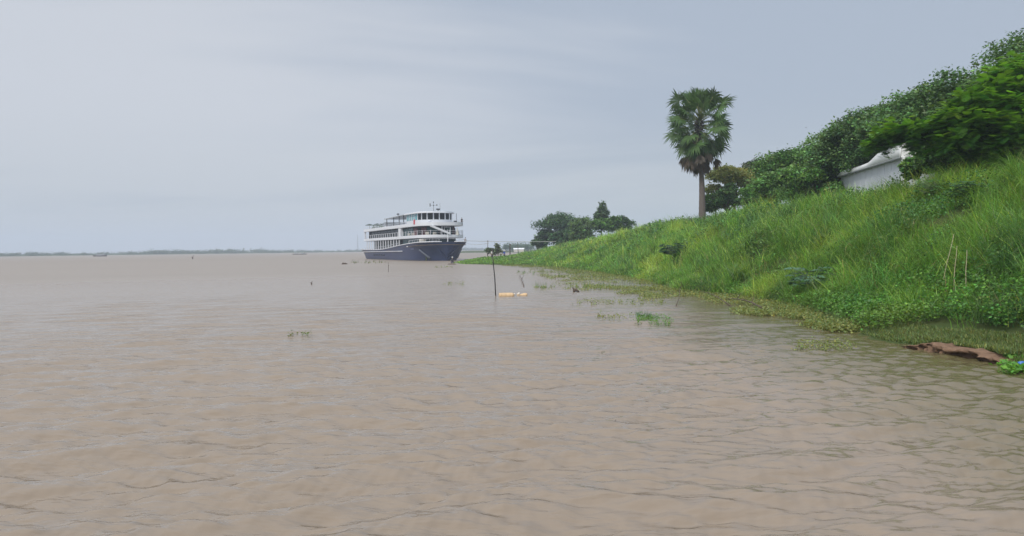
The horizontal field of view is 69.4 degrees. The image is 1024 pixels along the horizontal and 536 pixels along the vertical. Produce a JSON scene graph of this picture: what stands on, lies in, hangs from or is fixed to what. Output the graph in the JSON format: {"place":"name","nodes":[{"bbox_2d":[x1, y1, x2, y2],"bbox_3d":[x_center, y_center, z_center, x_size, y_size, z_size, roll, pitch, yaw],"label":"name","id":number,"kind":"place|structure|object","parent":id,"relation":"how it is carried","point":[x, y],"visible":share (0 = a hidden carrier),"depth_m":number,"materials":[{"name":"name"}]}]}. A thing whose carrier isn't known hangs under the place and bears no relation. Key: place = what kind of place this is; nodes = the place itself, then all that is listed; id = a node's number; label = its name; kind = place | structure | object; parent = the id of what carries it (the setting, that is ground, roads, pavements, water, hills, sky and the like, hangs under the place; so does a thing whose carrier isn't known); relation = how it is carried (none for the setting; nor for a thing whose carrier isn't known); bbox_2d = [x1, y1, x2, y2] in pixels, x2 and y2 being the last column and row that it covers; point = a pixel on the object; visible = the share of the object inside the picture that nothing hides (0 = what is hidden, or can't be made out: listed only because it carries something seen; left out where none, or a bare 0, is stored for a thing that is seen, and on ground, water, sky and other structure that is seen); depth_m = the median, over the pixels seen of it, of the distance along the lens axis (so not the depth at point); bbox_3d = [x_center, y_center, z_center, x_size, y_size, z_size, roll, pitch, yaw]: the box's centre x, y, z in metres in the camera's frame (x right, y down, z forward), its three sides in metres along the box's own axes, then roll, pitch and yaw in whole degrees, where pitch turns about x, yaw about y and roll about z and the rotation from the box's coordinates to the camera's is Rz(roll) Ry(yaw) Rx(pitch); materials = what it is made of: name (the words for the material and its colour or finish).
{"place":"outdoors","nodes":[
{"label":"outdoors","id":0,"kind":"place"},
{"bbox_2d":[0,249,536,256],"bbox_3d":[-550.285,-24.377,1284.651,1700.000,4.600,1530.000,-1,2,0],"label":"bank","id":1,"kind":"structure","parent":0,"point":[182,253],"depth_m":960.81,"materials":[{"name":"green plant"}]},
{"bbox_2d":[0,247,541,255],"bbox_3d":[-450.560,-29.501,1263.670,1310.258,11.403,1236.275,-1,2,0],"label":"wood","id":2,"kind":"object","parent":1,"relation":"on","point":[234,251],"visible":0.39,"depth_m":978.09,"materials":[{"name":"green plant"}]},
{"bbox_2d":[461,250,533,252],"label":"bend bank","id":3,"kind":"structure","parent":0,"point":[485,251],"depth_m":570.37,"materials":[{"name":"green plant"}]},
{"bbox_2d":[501,243,511,249],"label":"distant tree","id":4,"kind":"object","parent":3,"relation":"on","point":[504,247],"visible":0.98,"depth_m":558.83,"materials":[{"name":"green plant"}]},
{"bbox_2d":[511,242,524,250],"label":"distant tree","id":5,"kind":"object","parent":3,"relation":"on","point":[517,245],"visible":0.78,"depth_m":559.00,"materials":[{"name":"green plant"}]},
{"bbox_2d":[513,248,523,251],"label":"distant shed","id":6,"kind":"structure","parent":3,"relation":"on","point":[518,249],"depth_m":549.85,"materials":[{"name":"white paint"}]},
{"bbox_2d":[521,242,530,249],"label":"distant tree","id":7,"kind":"object","parent":3,"relation":"on","point":[526,246],"visible":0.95,"depth_m":559.01,"materials":[{"name":"green plant"}]},
{"bbox_2d":[0,250,1023,535],"bbox_3d":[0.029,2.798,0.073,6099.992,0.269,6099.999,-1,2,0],"label":"river","id":8,"kind":"structure","parent":0,"point":[182,394],"depth_m":12.76,"materials":[{"name":"liquid"}]},
{"bbox_2d":[361,201,466,260],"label":"river cruise ship","id":9,"kind":"object","parent":8,"relation":"on","point":[433,235],"visible":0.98,"depth_m":187.94,"materials":[{"name":"painted metal"},{"name":"dark glass"}]},
{"bbox_2d":[482,241,555,241],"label":"mooring rope","id":10,"kind":"object","parent":9,"relation":"attached to","point":[504,241],"visible":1,"depth_m":169.79,"materials":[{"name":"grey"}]},
{"bbox_2d":[492,248,495,294],"bbox_3d":[-1.068,0.382,44.347,0.232,3.104,0.070,-1,2,0],"label":"bamboo pole","id":11,"kind":"object","parent":8,"relation":"in","point":[494,272],"visible":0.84,"depth_m":44.32,"materials":[{"name":"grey wood"}]},
{"bbox_2d":[499,293,514,295],"bbox_3d":[-0.291,1.637,43.805,0.990,0.354,0.354,-1,2,-4],"label":"orange drum","id":12,"kind":"object","parent":8,"relation":"in","point":[506,294],"visible":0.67,"depth_m":43.66,"materials":[{"name":"plastic"}]},
{"bbox_2d":[532,282,617,289],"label":"water weed clump","id":13,"kind":"object","parent":8,"relation":"on","point":[576,286],"visible":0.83,"depth_m":51.25,"materials":[{"name":"green plant"}]},
{"bbox_2d":[597,311,633,320],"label":"water weed clump","id":14,"kind":"object","parent":8,"relation":"on","point":[599,315],"visible":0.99,"depth_m":29.53,"materials":[{"name":"green plant"}]},
{"bbox_2d":[572,297,665,304],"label":"water weed clump","id":15,"kind":"object","parent":8,"relation":"on","point":[661,300],"visible":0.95,"depth_m":37.36,"materials":[{"name":"green plant"}]},
{"bbox_2d":[635,307,653,316],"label":"water weed clump","id":16,"kind":"object","parent":8,"relation":"on","point":[644,314],"visible":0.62,"depth_m":29.39,"materials":[{"name":"green plant"}]},
{"bbox_2d":[633,313,673,325],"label":"water weed clump","id":17,"kind":"object","parent":8,"relation":"on","point":[651,318],"visible":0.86,"depth_m":28.02,"materials":[{"name":"green plant"}]},
{"bbox_2d":[503,262,888,332],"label":"floating weed mat","id":18,"kind":"object","parent":8,"relation":"on","point":[789,310],"visible":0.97,"depth_m":37.81,"materials":[{"name":"green plant"}]},
{"bbox_2d":[725,295,762,308],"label":"driftwood branch","id":19,"kind":"object","parent":8,"relation":"on","point":[743,299],"visible":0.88,"depth_m":34.76,"materials":[{"name":"brown wood"}]},
{"bbox_2d":[791,335,856,350],"bbox_3d":[8.607,2.067,20.425,1.715,0.319,2.476,0,2,21],"label":"water weed clump","id":20,"kind":"object","parent":8,"relation":"on","point":[807,346],"visible":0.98,"depth_m":20.08,"materials":[{"name":"green plant"}]},
{"bbox_2d":[988,353,1023,374],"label":"water weed clump","id":21,"kind":"object","parent":8,"relation":"on","point":[1010,366],"visible":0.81,"depth_m":16.13,"materials":[{"name":"green plant"}]},
{"bbox_2d":[0,0,1023,254],"label":"sky","id":22,"kind":"structure","parent":0,"point":[126,125],"materials":[{"name":"grey"}]},
{"bbox_2d":[468,146,1023,371],"bbox_3d":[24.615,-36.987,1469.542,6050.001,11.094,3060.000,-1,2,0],"label":"ground","id":23,"kind":"structure","parent":0,"point":[941,321],"depth_m":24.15,"materials":[{"name":"green plant"}]},
{"bbox_2d":[484,247,494,256],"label":"shrub","id":24,"kind":"object","parent":23,"relation":"on","point":[489,250],"visible":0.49,"depth_m":167.54,"materials":[{"name":"green plant"}]},
{"bbox_2d":[491,243,502,254],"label":"shrub","id":25,"kind":"object","parent":23,"relation":"on","point":[498,249],"visible":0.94,"depth_m":165.84,"materials":[{"name":"green plant"}]},
{"bbox_2d":[530,239,547,248],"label":"bush","id":26,"kind":"object","parent":23,"relation":"on","point":[535,242],"visible":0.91,"depth_m":199.48,"materials":[{"name":"green plant"}]},
{"bbox_2d":[533,228,551,244],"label":"broadleaf tree","id":27,"kind":"object","parent":23,"relation":"on","point":[542,237],"visible":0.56,"depth_m":204.71,"materials":[{"name":"green plant"}]},
{"bbox_2d":[530,211,596,244],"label":"broadleaf tree","id":28,"kind":"object","parent":23,"relation":"on","point":[554,222],"visible":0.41,"depth_m":203.61,"materials":[{"name":"green plant"}]},
{"bbox_2d":[547,229,579,244],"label":"bush","id":29,"kind":"object","parent":23,"relation":"on","point":[559,236],"visible":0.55,"depth_m":189.27,"materials":[{"name":"green plant"}]},
{"bbox_2d":[567,216,596,240],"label":"bushy thicket","id":30,"kind":"object","parent":23,"relation":"on","point":[580,228],"visible":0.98,"depth_m":176.78,"materials":[{"name":"green plant"}]},
{"bbox_2d":[593,200,609,234],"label":"broadleaf tree","id":31,"kind":"object","parent":23,"relation":"on","point":[603,212],"visible":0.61,"depth_m":188.77,"materials":[{"name":"green plant"}]},
{"bbox_2d":[590,215,623,230],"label":"bush","id":32,"kind":"object","parent":23,"relation":"on","point":[612,223],"visible":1,"depth_m":174.25,"materials":[{"name":"green plant"}]},
{"bbox_2d":[607,215,635,233],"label":"broadleaf tree","id":33,"kind":"object","parent":23,"relation":"on","point":[628,222],"visible":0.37,"depth_m":182.92,"materials":[{"name":"green plant"}]},
{"bbox_2d":[658,243,684,256],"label":"castor plant","id":34,"kind":"object","parent":23,"relation":"on","point":[665,248],"visible":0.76,"depth_m":61.91,"materials":[{"name":"green plant"}]},
{"bbox_2d":[664,85,735,220],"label":"sugar palm","id":35,"kind":"object","parent":23,"relation":"on","point":[698,149],"visible":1,"depth_m":89.66,"materials":[{"name":"green plant"}]},
{"bbox_2d":[705,190,731,213],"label":"bush","id":36,"kind":"object","parent":23,"relation":"on","point":[707,196],"visible":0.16,"depth_m":95.40,"materials":[{"name":"green plant"}]},
{"bbox_2d":[705,181,744,211],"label":"broadleaf tree","id":37,"kind":"object","parent":23,"relation":"on","point":[720,199],"visible":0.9,"depth_m":92.21,"materials":[{"name":"green plant"}]},
{"bbox_2d":[704,163,756,209],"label":"broadleaf tree","id":38,"kind":"object","parent":23,"relation":"on","point":[726,174],"visible":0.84,"depth_m":95.85,"materials":[{"name":"green plant"}]},
{"bbox_2d":[719,259,746,280],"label":"grass tuft","id":39,"kind":"object","parent":23,"relation":"on","point":[735,270],"visible":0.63,"depth_m":43.36,"materials":[{"name":"green plant"}]},
{"bbox_2d":[454,167,1023,329],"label":"leafy undergrowth","id":40,"kind":"object","parent":23,"relation":"on","point":[880,309],"visible":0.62,"depth_m":28.36,"materials":[{"name":"green plant"}]},
{"bbox_2d":[736,186,756,201],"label":"shrub","id":41,"kind":"object","parent":23,"relation":"on","point":[747,192],"visible":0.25,"depth_m":81.17,"materials":[{"name":"green plant"}]},
{"bbox_2d":[739,159,757,187],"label":"broadleaf tree","id":42,"kind":"object","parent":23,"relation":"on","point":[745,165],"visible":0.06,"depth_m":100.36,"materials":[{"name":"green plant"}]},
{"bbox_2d":[741,193,776,211],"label":"bush","id":43,"kind":"object","parent":23,"relation":"on","point":[753,196],"visible":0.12,"depth_m":79.50,"materials":[{"name":"green plant"}]},
{"bbox_2d":[749,168,794,202],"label":"bush","id":44,"kind":"object","parent":23,"relation":"on","point":[764,182],"visible":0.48,"depth_m":72.59,"materials":[{"name":"green plant"}]},
{"bbox_2d":[744,143,809,193],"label":"broadleaf tree","id":45,"kind":"object","parent":23,"relation":"on","point":[776,160],"visible":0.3,"depth_m":78.30,"materials":[{"name":"green plant"}]},
{"bbox_2d":[761,188,815,204],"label":"bush","id":46,"kind":"object","parent":23,"relation":"on","point":[769,193],"visible":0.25,"depth_m":71.22,"materials":[{"name":"green plant"}]},
{"bbox_2d":[782,267,834,288],"bbox_3d":[13.608,0.630,33.889,2.234,1.418,2.248,-1,2,-30],"label":"castor plant","id":47,"kind":"object","parent":23,"relation":"on","point":[803,277],"visible":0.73,"depth_m":33.72,"materials":[{"name":"green plant"}]},
{"bbox_2d":[774,163,844,201],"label":"bush","id":48,"kind":"object","parent":23,"relation":"on","point":[798,177],"visible":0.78,"depth_m":65.37,"materials":[{"name":"green plant"}]},
{"bbox_2d":[793,132,840,195],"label":"broadleaf tree","id":49,"kind":"object","parent":23,"relation":"on","point":[813,139],"visible":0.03,"depth_m":71.56,"materials":[{"name":"green plant"}]},
{"bbox_2d":[800,158,840,194],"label":"bush","id":50,"kind":"object","parent":23,"relation":"on","point":[809,188],"visible":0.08,"depth_m":68.03,"materials":[{"name":"green plant"}]},
{"bbox_2d":[798,115,862,175],"bbox_3d":[29.372,-9.285,66.242,7.764,8.434,8.697,-1,2,0],"label":"broadleaf tree","id":51,"kind":"object","parent":23,"relation":"on","point":[825,154],"visible":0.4,"depth_m":64.56,"materials":[{"name":"green plant"}]},
{"bbox_2d":[833,103,889,173],"bbox_3d":[30.587,-9.299,62.128,7.996,8.960,6.175,-1,2,-26],"label":"broadleaf tree","id":52,"kind":"object","parent":23,"relation":"on","point":[852,159],"visible":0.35,"depth_m":61.40,"materials":[{"name":"green plant"}]},
{"bbox_2d":[851,95,899,156],"bbox_3d":[29.855,-9.006,57.593,6.120,9.054,5.614,1,2,43],"label":"bush","id":53,"kind":"object","parent":23,"relation":"on","point":[861,132],"visible":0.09,"depth_m":57.84,"materials":[{"name":"green plant"}]},
{"bbox_2d":[835,143,938,193],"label":"white roofed shed","id":54,"kind":"structure","parent":23,"relation":"on","point":[884,167],"depth_m":56.53,"materials":[{"name":"grey metal"}]},
{"bbox_2d":[861,79,951,156],"bbox_3d":[30.718,-8.900,53.827,10.512,9.346,8.067,0,2,11],"label":"broadleaf tree","id":55,"kind":"object","parent":23,"relation":"on","point":[907,105],"visible":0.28,"depth_m":52.40,"materials":[{"name":"green plant"}]},
{"bbox_2d":[897,156,932,182],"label":"bush","id":56,"kind":"object","parent":23,"relation":"on","point":[906,166],"visible":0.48,"depth_m":46.68,"materials":[{"name":"green plant"}]},
{"bbox_2d":[915,296,948,320],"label":"grass tuft","id":57,"kind":"object","parent":23,"relation":"on","point":[930,314],"visible":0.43,"depth_m":23.33,"materials":[{"name":"green plant"}]},
{"bbox_2d":[912,179,958,197],"bbox_3d":[19.559,-3.547,33.930,2.482,1.071,2.412,-1,2,0],"label":"creeper mound","id":58,"kind":"object","parent":23,"relation":"on","point":[931,189],"visible":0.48,"depth_m":33.81,"materials":[{"name":"green plant"}]},
{"bbox_2d":[856,51,1023,175],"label":"fern leaved tree","id":59,"kind":"object","parent":23,"relation":"on","point":[973,126],"visible":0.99,"depth_m":35.32,"materials":[{"name":"green plant"}]},
{"bbox_2d":[859,317,1023,363],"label":"short turf","id":60,"kind":"structure","parent":23,"relation":"on","point":[976,338],"depth_m":20.13,"materials":[{"name":"green plant"}]},
{"bbox_2d":[919,220,965,246],"bbox_3d":[16.171,-1.229,27.770,2.834,1.267,2.263,-1,2,0],"label":"grass tuft","id":61,"kind":"object","parent":23,"relation":"on","point":[944,234],"visible":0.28,"depth_m":27.57,"materials":[{"name":"green plant"}]},
{"bbox_2d":[910,141,993,173],"bbox_3d":[25.654,-6.067,43.429,5.278,4.218,4.021,-1,2,0],"label":"bush","id":62,"kind":"object","parent":23,"relation":"on","point":[929,164],"visible":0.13,"depth_m":42.91,"materials":[{"name":"green plant"}]},
{"bbox_2d":[921,64,988,119],"bbox_3d":[31.359,-8.929,49.498,8.066,9.326,8.503,0,2,21],"label":"broadleaf tree","id":63,"kind":"object","parent":23,"relation":"on","point":[941,92],"visible":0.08,"depth_m":49.24,"materials":[{"name":"green plant"}]},
{"bbox_2d":[901,342,1013,364],"bbox_3d":[11.352,2.343,18.639,1.034,0.810,3.456,-1,2,-10],"label":"earth ledge","id":64,"kind":"object","parent":23,"relation":"on","point":[983,354],"visible":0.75,"depth_m":18.43,"materials":[{"name":"brown soil"}]},
{"bbox_2d":[944,181,986,201],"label":"leafy plant","id":65,"kind":"object","parent":23,"relation":"on","point":[955,192],"visible":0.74,"depth_m":30.86,"materials":[{"name":"green plant"}]},
{"bbox_2d":[949,287,995,322],"bbox_3d":[13.268,1.044,21.076,1.990,1.014,1.777,-1,2,-8],"label":"grass tuft","id":66,"kind":"object","parent":23,"relation":"on","point":[975,308],"visible":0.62,"depth_m":20.95,"materials":[{"name":"green plant"}]},
{"bbox_2d":[935,139,1019,171],"bbox_3d":[25.580,-6.029,39.850,4.970,4.286,4.324,-1,2,-17],"label":"bush","id":67,"kind":"object","parent":23,"relation":"on","point":[973,160],"visible":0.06,"depth_m":40.33,"materials":[{"name":"green plant"}]},
{"bbox_2d":[942,177,1013,210],"bbox_3d":[19.056,-3.075,30.331,3.287,1.459,3.079,-1,2,0],"label":"grass tuft","id":68,"kind":"object","parent":23,"relation":"on","point":[976,197],"visible":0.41,"depth_m":30.10,"materials":[{"name":"green plant"}]},
{"bbox_2d":[947,28,1023,113],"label":"broadleaf tree","id":69,"kind":"object","parent":23,"relation":"on","point":[1012,45],"visible":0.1,"depth_m":45.35,"materials":[{"name":"green plant"}]},
{"bbox_2d":[973,149,1023,186],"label":"grass tuft","id":70,"kind":"object","parent":23,"relation":"on","point":[1013,168],"visible":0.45,"depth_m":29.87,"materials":[{"name":"green plant"}]},
{"bbox_2d":[974,195,1023,229],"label":"grass tuft","id":71,"kind":"object","parent":23,"relation":"on","point":[1004,213],"visible":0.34,"depth_m":25.98,"materials":[{"name":"green plant"}]}
]}

